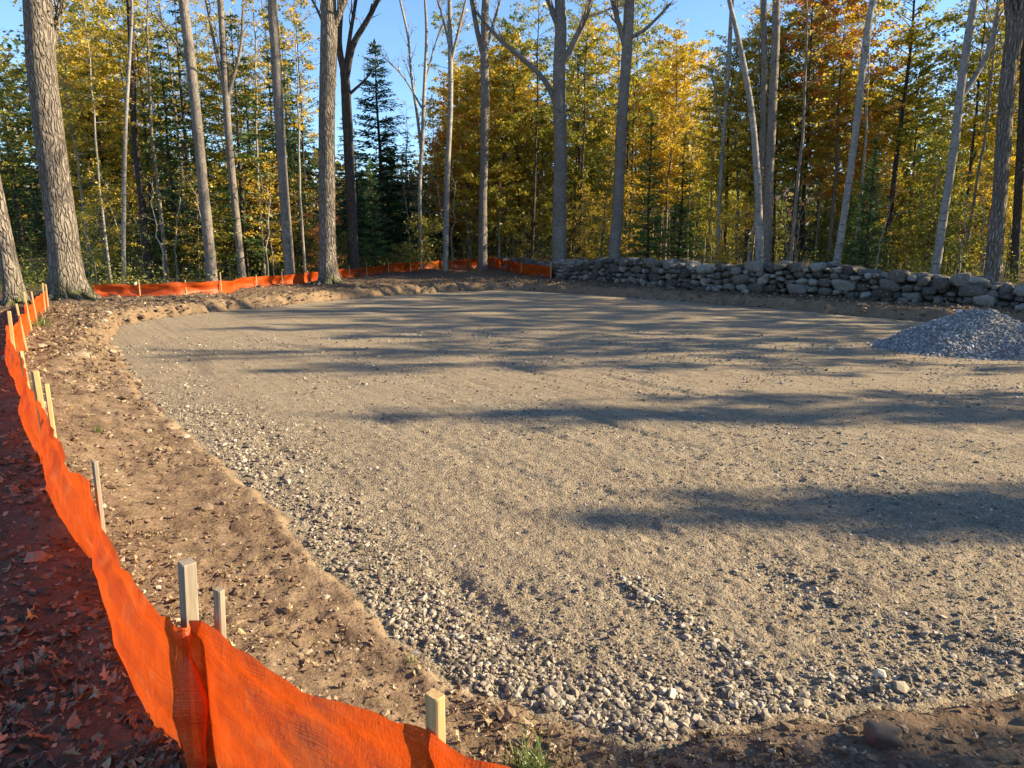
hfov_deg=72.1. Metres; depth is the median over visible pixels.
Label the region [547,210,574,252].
beech sapling
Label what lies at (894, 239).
shrub
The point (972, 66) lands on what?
maple tree
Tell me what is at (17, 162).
hemlock tree
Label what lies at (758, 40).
maple tree
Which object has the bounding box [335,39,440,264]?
spruce tree
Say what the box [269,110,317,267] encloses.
hemlock tree
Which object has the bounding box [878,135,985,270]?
maple tree
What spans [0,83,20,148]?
maple tree
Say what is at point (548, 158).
maple tree
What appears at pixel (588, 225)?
beech sapling
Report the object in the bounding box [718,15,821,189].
maple tree
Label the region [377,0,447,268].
birch tree
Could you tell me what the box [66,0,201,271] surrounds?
maple tree
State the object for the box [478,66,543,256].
maple tree
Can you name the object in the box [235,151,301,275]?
beech sapling
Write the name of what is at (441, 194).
maple tree
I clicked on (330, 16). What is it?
hardwood tree
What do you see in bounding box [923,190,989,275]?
shrub
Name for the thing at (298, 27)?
maple tree
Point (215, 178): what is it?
hemlock tree
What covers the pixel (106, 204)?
beech sapling
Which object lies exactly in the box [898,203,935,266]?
beech sapling
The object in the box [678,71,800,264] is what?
maple tree
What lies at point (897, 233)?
shrub
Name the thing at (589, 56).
maple tree
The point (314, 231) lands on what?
beech sapling
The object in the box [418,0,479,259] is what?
maple tree
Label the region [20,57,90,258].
maple tree
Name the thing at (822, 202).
maple tree
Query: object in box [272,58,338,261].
hemlock tree
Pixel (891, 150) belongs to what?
maple tree
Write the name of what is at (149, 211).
hemlock tree
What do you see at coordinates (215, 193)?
beech sapling
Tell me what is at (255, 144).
hemlock tree
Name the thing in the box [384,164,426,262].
sapling
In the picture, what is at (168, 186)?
hemlock tree
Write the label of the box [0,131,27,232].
hemlock tree
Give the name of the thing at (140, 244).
pine sapling
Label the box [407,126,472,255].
maple tree
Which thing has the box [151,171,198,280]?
sapling
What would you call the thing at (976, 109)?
maple tree
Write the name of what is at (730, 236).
beech sapling
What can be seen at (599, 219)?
beech sapling
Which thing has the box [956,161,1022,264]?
beech sapling
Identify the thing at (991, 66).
maple tree
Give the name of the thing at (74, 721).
leaf litter
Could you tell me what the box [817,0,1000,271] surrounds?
tree
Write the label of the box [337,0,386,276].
hardwood tree
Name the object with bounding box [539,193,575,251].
beech sapling
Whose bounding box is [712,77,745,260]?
maple tree
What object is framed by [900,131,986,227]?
maple tree
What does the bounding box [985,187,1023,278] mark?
beech sapling
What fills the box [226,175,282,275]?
beech sapling
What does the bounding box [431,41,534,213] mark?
maple tree
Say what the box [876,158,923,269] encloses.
hemlock tree
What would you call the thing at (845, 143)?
maple tree
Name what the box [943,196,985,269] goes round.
beech sapling
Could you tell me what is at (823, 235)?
shrub
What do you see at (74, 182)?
hemlock tree
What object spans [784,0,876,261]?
maple tree
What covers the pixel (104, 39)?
maple tree
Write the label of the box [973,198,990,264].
pine sapling
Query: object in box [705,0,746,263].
birch tree
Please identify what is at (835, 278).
stone wall
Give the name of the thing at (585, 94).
maple tree
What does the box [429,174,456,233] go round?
sapling
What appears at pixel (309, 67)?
maple tree
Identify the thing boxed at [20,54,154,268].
maple tree
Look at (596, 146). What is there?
maple tree
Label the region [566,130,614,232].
maple tree
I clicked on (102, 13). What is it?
maple tree
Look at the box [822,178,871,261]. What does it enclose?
pine sapling
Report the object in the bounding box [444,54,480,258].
maple tree
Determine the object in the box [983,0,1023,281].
hardwood tree
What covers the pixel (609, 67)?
maple tree
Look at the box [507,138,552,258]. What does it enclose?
maple tree
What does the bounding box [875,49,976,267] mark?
maple tree
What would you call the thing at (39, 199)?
hemlock tree
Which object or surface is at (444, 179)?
maple tree
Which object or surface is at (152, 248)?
shrub
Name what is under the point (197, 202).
sapling
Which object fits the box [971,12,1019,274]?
maple tree
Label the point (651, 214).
sapling
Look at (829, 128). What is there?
maple tree
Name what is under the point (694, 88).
maple tree
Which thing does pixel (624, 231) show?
beech sapling
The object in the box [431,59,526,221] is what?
maple tree
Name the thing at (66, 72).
maple tree
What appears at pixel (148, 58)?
maple tree
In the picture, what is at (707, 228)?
beech sapling
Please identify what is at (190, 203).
beech sapling
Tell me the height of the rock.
0.093 m
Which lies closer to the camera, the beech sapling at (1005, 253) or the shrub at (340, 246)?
the beech sapling at (1005, 253)
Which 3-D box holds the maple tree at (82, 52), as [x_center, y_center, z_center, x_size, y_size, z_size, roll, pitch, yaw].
[-21.385,-11.781,36.020,5.106,11.556,6.250,2,12,12]
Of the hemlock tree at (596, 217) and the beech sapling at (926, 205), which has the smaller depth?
the beech sapling at (926, 205)
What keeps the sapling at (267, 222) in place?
on the ground
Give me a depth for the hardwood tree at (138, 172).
28.67 m
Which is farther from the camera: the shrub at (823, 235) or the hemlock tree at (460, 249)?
the hemlock tree at (460, 249)
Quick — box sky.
[0,0,1017,182]
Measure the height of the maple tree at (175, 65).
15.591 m
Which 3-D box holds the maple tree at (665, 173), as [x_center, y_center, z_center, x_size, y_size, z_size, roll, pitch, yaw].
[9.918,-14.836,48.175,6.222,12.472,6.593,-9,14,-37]
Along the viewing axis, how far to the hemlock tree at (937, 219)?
29.42 m
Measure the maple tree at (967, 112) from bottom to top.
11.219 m
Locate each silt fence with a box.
[5,283,510,767]
[93,258,551,296]
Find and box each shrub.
[93,225,140,274]
[127,220,185,274]
[153,211,202,276]
[298,220,318,263]
[336,231,348,268]
[385,240,412,267]
[400,211,457,269]
[690,196,785,264]
[808,214,863,262]
[872,217,929,269]
[873,215,914,266]
[876,220,915,267]
[895,208,975,275]
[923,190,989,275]
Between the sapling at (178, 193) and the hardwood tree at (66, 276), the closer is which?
the hardwood tree at (66, 276)
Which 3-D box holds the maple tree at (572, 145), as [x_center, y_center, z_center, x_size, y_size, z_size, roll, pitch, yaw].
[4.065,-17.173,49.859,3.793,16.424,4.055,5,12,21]
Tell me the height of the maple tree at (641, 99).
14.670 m
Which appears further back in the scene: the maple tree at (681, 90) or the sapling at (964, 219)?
the maple tree at (681, 90)
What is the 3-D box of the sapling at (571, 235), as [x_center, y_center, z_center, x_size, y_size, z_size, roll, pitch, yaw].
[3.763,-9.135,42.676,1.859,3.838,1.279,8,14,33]
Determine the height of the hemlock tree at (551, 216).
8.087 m
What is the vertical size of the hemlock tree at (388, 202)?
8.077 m
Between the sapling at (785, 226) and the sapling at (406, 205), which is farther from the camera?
the sapling at (406, 205)
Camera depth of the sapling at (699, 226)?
35.06 m
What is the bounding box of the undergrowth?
[0,234,1023,293]
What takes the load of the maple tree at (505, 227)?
on the ground
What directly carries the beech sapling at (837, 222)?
on the ground
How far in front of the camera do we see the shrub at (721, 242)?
30.03 m
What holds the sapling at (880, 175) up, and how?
on the ground
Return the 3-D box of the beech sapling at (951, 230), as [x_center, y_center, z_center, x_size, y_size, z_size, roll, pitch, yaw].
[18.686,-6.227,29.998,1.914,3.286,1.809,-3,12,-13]
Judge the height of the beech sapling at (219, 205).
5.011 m
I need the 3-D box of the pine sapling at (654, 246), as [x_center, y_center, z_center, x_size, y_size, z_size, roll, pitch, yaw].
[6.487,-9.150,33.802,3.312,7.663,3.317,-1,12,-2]
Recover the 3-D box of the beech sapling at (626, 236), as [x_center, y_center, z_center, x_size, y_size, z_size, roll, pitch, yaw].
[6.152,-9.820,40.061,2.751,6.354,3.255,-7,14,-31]
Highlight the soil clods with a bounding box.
[0,276,1023,767]
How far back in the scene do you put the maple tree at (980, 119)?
28.45 m
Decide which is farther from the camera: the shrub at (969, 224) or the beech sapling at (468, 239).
the beech sapling at (468, 239)
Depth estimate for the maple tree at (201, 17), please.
33.16 m
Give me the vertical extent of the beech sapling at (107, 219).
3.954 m
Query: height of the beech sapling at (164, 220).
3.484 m
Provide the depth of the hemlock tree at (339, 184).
45.12 m
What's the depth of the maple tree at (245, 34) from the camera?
35.61 m
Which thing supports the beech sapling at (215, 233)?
on the ground
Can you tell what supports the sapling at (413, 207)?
on the ground
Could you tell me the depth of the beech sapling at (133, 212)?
31.02 m
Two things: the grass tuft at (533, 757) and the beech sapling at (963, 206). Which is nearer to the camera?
the grass tuft at (533, 757)
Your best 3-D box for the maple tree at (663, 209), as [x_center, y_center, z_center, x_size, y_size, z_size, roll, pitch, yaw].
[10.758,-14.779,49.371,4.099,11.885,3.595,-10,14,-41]
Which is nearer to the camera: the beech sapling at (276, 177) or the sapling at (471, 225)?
the beech sapling at (276, 177)
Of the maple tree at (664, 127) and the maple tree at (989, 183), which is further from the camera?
the maple tree at (664, 127)
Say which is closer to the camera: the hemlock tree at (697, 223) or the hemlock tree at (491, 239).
the hemlock tree at (697, 223)
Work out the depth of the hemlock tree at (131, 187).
47.46 m
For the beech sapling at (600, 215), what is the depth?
37.03 m
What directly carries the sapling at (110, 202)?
on the ground
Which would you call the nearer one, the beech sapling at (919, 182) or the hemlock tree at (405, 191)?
the beech sapling at (919, 182)
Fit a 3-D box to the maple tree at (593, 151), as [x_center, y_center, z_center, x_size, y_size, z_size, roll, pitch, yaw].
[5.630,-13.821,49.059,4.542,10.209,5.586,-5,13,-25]
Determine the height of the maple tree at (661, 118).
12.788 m
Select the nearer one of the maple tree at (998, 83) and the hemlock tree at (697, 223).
the maple tree at (998, 83)
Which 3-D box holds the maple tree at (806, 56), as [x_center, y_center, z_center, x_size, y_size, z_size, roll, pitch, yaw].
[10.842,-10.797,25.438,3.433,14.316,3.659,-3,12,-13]
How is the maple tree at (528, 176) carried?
on the ground
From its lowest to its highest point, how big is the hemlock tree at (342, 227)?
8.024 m
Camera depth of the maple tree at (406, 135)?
50.12 m
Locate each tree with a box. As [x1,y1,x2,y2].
[0,0,103,118]
[0,35,37,238]
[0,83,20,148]
[0,86,42,239]
[0,129,45,262]
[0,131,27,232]
[0,177,31,306]
[8,66,82,246]
[13,27,145,260]
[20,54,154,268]
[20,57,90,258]
[20,62,97,233]
[22,0,101,300]
[22,3,105,276]
[34,56,95,242]
[53,1,93,212]
[55,0,126,236]
[56,0,124,281]
[56,0,168,264]
[56,32,97,269]
[60,10,169,169]
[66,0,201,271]
[66,18,190,268]
[69,53,152,269]
[78,0,190,278]
[80,32,129,265]
[87,87,157,259]
[105,42,160,258]
[121,0,133,283]
[126,0,154,278]
[127,30,221,272]
[127,121,168,255]
[130,30,201,264]
[131,0,246,277]
[135,0,217,272]
[140,0,217,281]
[144,14,245,258]
[161,52,291,273]
[163,1,234,267]
[169,0,238,268]
[170,46,238,257]
[187,8,293,276]
[193,0,265,273]
[198,0,253,277]
[201,12,261,257]
[211,0,293,275]
[216,53,295,272]
[226,0,315,269]
[231,46,274,257]
[236,59,277,248]
[238,0,302,194]
[244,3,345,260]
[252,0,336,272]
[258,0,340,267]
[260,23,318,228]
[268,0,294,274]
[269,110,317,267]
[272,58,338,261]
[308,0,347,285]
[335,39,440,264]
[335,117,371,254]
[335,129,380,257]
[335,167,369,247]
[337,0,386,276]
[367,129,407,255]
[368,133,414,262]
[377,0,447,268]
[384,98,428,227]
[392,131,433,251]
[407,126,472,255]
[408,65,480,259]
[410,96,444,258]
[413,60,503,194]
[417,78,515,258]
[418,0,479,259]
[422,110,464,257]
[425,87,450,255]
[427,116,487,254]
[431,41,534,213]
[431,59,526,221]
[434,0,469,270]
[439,179,477,259]
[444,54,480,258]
[449,179,497,255]
[453,30,553,258]
[453,145,515,236]
[463,111,540,258]
[468,0,503,268]
[469,0,623,260]
[470,9,554,257]
[474,208,508,255]
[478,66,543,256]
[491,73,553,234]
[493,0,581,257]
[493,59,532,257]
[498,73,540,256]
[502,110,581,257]
[503,88,553,212]
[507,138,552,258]
[512,125,587,236]
[518,53,543,258]
[525,32,635,253]
[529,121,568,257]
[542,178,570,248]
[545,0,620,258]
[545,16,600,258]
[546,59,589,164]
[550,12,648,187]
[553,0,617,258]
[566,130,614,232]
[567,110,630,258]
[569,155,609,258]
[571,0,678,118]
[572,75,677,217]
[572,134,638,254]
[577,173,609,260]
[590,0,671,256]
[595,41,645,159]
[599,0,672,257]
[599,115,648,200]
[600,18,669,256]
[603,0,677,257]
[603,152,638,256]
[609,57,702,260]
[613,69,699,257]
[629,18,734,259]
[634,46,703,256]
[638,45,721,257]
[643,89,680,257]
[652,102,685,258]
[668,63,716,259]
[672,86,713,260]
[672,121,742,260]
[672,139,715,260]
[675,28,792,263]
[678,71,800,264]
[690,48,735,262]
[691,60,744,258]
[693,139,753,237]
[693,174,745,262]
[699,23,809,263]
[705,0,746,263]
[706,172,742,256]
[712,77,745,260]
[717,0,846,261]
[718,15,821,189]
[720,0,782,262]
[721,4,792,260]
[727,0,763,261]
[742,0,869,250]
[751,0,861,261]
[752,11,783,259]
[753,0,892,261]
[759,0,766,208]
[763,0,779,262]
[765,0,871,261]
[767,0,927,262]
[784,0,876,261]
[800,146,865,243]
[801,42,867,261]
[807,65,923,248]
[812,79,900,253]
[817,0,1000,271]
[831,0,916,258]
[833,0,875,261]
[833,90,932,258]
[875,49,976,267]
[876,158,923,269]
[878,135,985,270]
[885,7,960,267]
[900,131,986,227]
[908,0,1018,272]
[915,166,950,271]
[918,49,998,273]
[928,0,1018,272]
[930,0,1004,285]
[937,0,1003,206]
[955,68,1023,266]
[957,0,1018,272]
[959,120,1016,265]
[960,0,1004,270]
[961,11,1019,190]
[971,0,1018,122]
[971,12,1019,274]
[973,31,1019,277]
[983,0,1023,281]
[1003,198,1023,269]
[1009,38,1023,281]
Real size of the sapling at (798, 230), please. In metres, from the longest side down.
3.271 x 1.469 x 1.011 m
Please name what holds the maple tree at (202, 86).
on the ground
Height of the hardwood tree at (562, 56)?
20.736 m
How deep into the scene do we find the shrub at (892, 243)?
35.83 m
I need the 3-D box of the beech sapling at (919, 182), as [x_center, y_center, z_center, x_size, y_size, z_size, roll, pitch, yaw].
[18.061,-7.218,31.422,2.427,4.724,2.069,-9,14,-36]
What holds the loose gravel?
on the gravel pad
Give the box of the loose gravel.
[111,328,1023,743]
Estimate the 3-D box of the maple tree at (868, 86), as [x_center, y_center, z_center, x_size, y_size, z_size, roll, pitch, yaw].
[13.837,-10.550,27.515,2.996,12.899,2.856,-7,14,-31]
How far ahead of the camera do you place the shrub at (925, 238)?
26.71 m
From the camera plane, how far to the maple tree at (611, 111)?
36.16 m
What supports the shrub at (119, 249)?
on the ground
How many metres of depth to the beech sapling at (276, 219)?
31.48 m
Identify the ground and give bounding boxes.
[0,167,1023,767]
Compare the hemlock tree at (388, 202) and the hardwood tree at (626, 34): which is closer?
the hardwood tree at (626, 34)
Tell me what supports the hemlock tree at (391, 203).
on the ground
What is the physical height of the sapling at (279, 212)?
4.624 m
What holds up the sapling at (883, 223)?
on the ground
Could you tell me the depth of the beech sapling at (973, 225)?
30.91 m
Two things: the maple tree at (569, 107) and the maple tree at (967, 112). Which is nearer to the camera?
the maple tree at (967, 112)
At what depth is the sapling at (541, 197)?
41.17 m
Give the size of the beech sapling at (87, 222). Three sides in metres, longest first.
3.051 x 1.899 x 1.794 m
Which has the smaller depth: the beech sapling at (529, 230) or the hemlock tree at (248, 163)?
the hemlock tree at (248, 163)
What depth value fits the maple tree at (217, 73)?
31.75 m
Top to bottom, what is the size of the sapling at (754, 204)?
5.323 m
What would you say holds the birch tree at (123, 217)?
on the ground
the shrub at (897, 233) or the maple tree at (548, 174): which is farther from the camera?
the maple tree at (548, 174)
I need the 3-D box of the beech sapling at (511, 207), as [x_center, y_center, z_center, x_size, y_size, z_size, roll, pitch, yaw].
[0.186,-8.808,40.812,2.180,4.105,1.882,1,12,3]
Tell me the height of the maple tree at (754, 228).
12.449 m
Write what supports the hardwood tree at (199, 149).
on the ground
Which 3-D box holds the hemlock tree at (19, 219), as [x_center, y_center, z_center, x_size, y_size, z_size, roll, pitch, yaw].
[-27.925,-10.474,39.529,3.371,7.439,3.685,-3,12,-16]
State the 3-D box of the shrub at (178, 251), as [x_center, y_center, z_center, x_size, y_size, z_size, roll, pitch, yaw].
[-14.156,-5.972,30.378,2.565,2.998,2.370,-11,16,-44]
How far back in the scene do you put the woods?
56.27 m
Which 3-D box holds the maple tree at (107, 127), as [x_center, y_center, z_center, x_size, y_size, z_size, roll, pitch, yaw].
[-18.277,-11.629,34.580,6.404,11.821,5.243,9,15,37]
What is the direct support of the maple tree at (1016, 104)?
on the ground
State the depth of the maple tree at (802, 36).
32.05 m
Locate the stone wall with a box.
[500,256,1023,309]
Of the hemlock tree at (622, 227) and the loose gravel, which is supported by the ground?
the hemlock tree at (622, 227)
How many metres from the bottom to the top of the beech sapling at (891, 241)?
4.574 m
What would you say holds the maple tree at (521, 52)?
on the ground
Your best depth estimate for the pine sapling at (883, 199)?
29.73 m
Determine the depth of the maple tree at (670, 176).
46.48 m
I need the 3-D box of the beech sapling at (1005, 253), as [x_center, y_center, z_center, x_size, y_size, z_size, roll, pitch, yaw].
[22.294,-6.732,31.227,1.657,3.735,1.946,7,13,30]
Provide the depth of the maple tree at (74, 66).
40.37 m
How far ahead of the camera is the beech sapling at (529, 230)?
39.47 m
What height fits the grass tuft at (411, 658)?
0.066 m
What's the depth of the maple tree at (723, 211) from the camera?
43.36 m
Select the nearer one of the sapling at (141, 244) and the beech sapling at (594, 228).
the sapling at (141, 244)
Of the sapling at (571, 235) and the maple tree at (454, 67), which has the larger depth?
the maple tree at (454, 67)
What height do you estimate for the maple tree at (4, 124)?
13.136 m
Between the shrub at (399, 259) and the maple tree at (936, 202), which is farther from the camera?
the shrub at (399, 259)
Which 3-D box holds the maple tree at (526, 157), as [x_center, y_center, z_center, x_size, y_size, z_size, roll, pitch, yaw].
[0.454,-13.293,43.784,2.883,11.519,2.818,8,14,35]
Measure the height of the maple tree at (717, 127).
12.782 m
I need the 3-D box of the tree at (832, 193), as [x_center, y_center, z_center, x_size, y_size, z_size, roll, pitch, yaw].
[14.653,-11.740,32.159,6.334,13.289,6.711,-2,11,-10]
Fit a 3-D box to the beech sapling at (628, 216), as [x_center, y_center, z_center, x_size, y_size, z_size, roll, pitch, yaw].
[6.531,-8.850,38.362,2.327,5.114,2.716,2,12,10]
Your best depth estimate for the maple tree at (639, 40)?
46.78 m
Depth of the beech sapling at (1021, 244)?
32.08 m
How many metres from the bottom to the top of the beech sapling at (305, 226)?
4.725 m
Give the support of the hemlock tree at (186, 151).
on the ground
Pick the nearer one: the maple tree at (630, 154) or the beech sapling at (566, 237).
the beech sapling at (566, 237)
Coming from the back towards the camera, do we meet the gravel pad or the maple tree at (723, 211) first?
the maple tree at (723, 211)
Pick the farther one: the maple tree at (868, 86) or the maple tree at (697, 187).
the maple tree at (697, 187)
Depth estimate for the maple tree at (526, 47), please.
36.58 m
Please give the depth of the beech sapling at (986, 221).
31.09 m
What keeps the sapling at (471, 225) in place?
on the ground
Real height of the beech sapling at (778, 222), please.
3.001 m
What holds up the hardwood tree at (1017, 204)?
on the ground
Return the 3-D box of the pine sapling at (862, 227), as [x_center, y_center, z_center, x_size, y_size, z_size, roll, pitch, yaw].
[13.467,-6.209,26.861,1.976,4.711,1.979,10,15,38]
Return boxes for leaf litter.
[0,273,1023,767]
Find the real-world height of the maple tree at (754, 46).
11.442 m
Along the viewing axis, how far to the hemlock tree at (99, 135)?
34.37 m
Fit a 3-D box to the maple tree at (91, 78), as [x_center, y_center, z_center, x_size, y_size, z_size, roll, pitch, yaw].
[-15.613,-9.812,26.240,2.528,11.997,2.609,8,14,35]
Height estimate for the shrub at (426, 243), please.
3.209 m
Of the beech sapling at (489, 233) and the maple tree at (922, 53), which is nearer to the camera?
the maple tree at (922, 53)
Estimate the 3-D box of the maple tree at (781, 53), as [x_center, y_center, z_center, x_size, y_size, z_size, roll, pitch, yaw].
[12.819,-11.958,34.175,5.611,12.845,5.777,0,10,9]
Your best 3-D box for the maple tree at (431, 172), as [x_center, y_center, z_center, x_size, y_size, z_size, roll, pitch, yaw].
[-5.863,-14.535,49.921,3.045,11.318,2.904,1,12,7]
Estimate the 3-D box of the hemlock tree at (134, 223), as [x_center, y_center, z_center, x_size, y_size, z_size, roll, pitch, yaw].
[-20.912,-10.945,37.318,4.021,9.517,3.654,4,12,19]
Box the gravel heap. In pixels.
[865,307,1023,360]
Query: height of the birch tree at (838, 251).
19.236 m
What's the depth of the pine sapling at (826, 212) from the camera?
35.09 m
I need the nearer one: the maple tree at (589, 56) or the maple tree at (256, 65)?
the maple tree at (256, 65)
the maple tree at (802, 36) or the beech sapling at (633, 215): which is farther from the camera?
the beech sapling at (633, 215)
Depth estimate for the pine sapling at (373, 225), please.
34.97 m
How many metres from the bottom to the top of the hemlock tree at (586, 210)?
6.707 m
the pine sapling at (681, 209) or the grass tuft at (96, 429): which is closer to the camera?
the grass tuft at (96, 429)
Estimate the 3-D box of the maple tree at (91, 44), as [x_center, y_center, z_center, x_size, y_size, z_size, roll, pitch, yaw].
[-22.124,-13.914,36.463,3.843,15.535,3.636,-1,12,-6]
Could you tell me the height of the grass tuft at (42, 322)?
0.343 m
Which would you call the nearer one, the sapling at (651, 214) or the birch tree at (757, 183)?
the birch tree at (757, 183)
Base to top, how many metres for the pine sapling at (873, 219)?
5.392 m
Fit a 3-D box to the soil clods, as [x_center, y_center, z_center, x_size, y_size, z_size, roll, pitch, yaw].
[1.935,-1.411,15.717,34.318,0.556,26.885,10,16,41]
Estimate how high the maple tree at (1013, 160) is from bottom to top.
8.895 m
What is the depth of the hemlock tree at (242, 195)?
29.25 m
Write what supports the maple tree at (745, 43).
on the ground
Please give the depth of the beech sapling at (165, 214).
33.30 m
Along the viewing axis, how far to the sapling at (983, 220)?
26.06 m
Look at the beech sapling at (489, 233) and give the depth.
43.77 m
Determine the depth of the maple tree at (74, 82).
33.32 m
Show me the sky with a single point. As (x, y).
(384, 27)
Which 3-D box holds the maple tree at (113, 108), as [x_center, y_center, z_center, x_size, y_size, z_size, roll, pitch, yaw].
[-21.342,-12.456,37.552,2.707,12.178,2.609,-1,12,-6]
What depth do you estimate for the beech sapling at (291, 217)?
34.68 m
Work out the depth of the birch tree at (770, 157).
27.31 m
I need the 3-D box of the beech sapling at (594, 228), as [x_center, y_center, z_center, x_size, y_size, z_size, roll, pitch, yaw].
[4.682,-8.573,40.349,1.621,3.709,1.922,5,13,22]
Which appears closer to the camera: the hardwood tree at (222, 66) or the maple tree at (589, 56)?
the hardwood tree at (222, 66)
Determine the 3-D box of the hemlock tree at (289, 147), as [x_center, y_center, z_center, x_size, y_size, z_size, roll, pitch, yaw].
[-10.538,-11.274,32.627,4.639,12.238,5.048,-10,15,-40]
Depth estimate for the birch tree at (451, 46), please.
34.91 m
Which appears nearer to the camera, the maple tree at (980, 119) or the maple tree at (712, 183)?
the maple tree at (980, 119)
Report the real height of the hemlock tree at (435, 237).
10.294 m
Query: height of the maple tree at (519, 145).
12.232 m
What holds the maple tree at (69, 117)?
on the ground
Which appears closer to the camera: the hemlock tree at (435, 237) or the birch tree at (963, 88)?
the birch tree at (963, 88)
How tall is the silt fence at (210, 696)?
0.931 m
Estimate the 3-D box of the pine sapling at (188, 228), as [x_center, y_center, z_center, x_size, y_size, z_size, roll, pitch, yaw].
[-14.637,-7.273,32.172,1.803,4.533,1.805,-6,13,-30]
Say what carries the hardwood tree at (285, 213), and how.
on the ground
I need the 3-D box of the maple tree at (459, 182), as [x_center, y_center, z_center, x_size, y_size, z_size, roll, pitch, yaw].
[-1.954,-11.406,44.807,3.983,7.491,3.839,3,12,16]
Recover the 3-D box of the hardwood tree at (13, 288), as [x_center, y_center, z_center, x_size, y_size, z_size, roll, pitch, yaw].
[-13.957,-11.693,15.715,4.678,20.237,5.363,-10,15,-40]
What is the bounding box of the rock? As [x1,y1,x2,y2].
[863,719,903,749]
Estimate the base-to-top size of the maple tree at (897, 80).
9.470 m
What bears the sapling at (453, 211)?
on the ground
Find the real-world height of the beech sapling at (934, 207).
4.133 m
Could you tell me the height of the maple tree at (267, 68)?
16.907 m
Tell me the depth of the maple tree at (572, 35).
43.38 m
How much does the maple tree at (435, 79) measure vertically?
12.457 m
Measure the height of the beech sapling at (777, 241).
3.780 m
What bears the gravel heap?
on the gravel pad
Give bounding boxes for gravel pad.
[108,290,1023,752]
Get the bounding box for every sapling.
[69,157,143,281]
[75,206,96,261]
[76,203,115,269]
[76,210,109,278]
[78,184,132,266]
[78,213,101,283]
[79,207,120,272]
[81,166,134,242]
[81,215,101,264]
[106,184,150,274]
[130,220,153,263]
[132,215,156,280]
[136,172,175,282]
[149,185,183,260]
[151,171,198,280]
[151,201,171,261]
[160,160,225,279]
[179,175,221,243]
[179,179,203,268]
[183,205,237,274]
[193,183,235,272]
[198,158,253,276]
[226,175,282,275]
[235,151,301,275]
[248,161,298,272]
[248,197,281,271]
[255,167,280,275]
[259,215,294,274]
[264,184,312,260]
[266,174,297,274]
[280,173,318,269]
[302,199,345,269]
[357,157,396,265]
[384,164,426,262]
[402,173,427,259]
[417,164,461,233]
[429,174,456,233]
[441,156,472,268]
[452,200,478,258]
[457,186,491,258]
[464,195,505,254]
[496,196,530,257]
[509,214,544,259]
[519,159,552,260]
[526,191,551,260]
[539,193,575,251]
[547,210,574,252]
[566,179,609,259]
[568,148,635,257]
[568,191,604,257]
[568,209,577,259]
[578,190,612,257]
[581,205,608,258]
[582,205,607,259]
[589,155,641,250]
[592,195,637,256]
[611,176,651,256]
[620,111,681,257]
[620,189,645,252]
[622,191,666,258]
[634,185,666,256]
[657,131,707,260]
[686,198,715,262]
[689,169,736,260]
[710,206,751,258]
[737,146,783,261]
[749,215,788,263]
[774,195,795,259]
[775,199,791,262]
[785,199,809,261]
[805,199,833,262]
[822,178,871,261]
[825,203,866,252]
[833,158,887,267]
[837,135,902,270]
[844,149,894,268]
[856,152,903,229]
[864,185,906,268]
[871,174,915,259]
[886,169,943,270]
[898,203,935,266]
[901,184,956,261]
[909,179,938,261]
[916,187,959,250]
[936,199,969,271]
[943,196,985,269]
[947,169,991,272]
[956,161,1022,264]
[957,189,989,264]
[962,166,990,274]
[972,183,1012,257]
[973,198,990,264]
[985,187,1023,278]
[1003,205,1023,263]
[1004,210,1023,267]
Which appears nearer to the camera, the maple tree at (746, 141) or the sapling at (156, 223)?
the sapling at (156, 223)
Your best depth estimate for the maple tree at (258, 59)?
34.44 m
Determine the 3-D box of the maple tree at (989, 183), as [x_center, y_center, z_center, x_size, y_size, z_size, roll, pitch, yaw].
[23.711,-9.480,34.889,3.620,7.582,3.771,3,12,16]
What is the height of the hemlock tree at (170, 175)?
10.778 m
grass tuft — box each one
[31,313,51,326]
[90,426,103,432]
[404,649,422,663]
[498,717,581,767]
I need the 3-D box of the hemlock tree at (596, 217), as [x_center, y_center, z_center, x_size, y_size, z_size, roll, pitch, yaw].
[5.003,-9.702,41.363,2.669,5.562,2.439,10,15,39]
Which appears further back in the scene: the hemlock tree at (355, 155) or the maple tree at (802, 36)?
the hemlock tree at (355, 155)
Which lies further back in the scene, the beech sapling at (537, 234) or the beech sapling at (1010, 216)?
the beech sapling at (537, 234)
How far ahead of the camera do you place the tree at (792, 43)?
30.82 m
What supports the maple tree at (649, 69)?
on the ground
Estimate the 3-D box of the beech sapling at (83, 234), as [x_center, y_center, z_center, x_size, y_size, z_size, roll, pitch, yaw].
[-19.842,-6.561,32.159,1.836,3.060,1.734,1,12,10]
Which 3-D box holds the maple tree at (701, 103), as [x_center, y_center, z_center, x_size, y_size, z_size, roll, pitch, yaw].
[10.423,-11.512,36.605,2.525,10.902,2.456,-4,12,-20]
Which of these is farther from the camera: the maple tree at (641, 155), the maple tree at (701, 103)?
the maple tree at (641, 155)
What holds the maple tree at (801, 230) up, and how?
on the ground
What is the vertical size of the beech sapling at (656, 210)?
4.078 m
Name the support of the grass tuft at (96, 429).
on the ground
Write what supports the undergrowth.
on the ground
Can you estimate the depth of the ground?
3.87 m
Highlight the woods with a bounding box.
[0,34,1016,257]
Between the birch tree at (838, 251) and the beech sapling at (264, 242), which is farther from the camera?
the beech sapling at (264, 242)
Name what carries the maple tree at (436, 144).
on the ground
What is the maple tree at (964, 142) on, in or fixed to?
on the ground
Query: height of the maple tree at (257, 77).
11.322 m
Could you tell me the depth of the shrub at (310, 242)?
40.65 m
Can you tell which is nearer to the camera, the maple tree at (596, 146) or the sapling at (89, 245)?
the sapling at (89, 245)
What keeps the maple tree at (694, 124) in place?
on the ground
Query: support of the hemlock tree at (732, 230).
on the ground
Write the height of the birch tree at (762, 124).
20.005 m

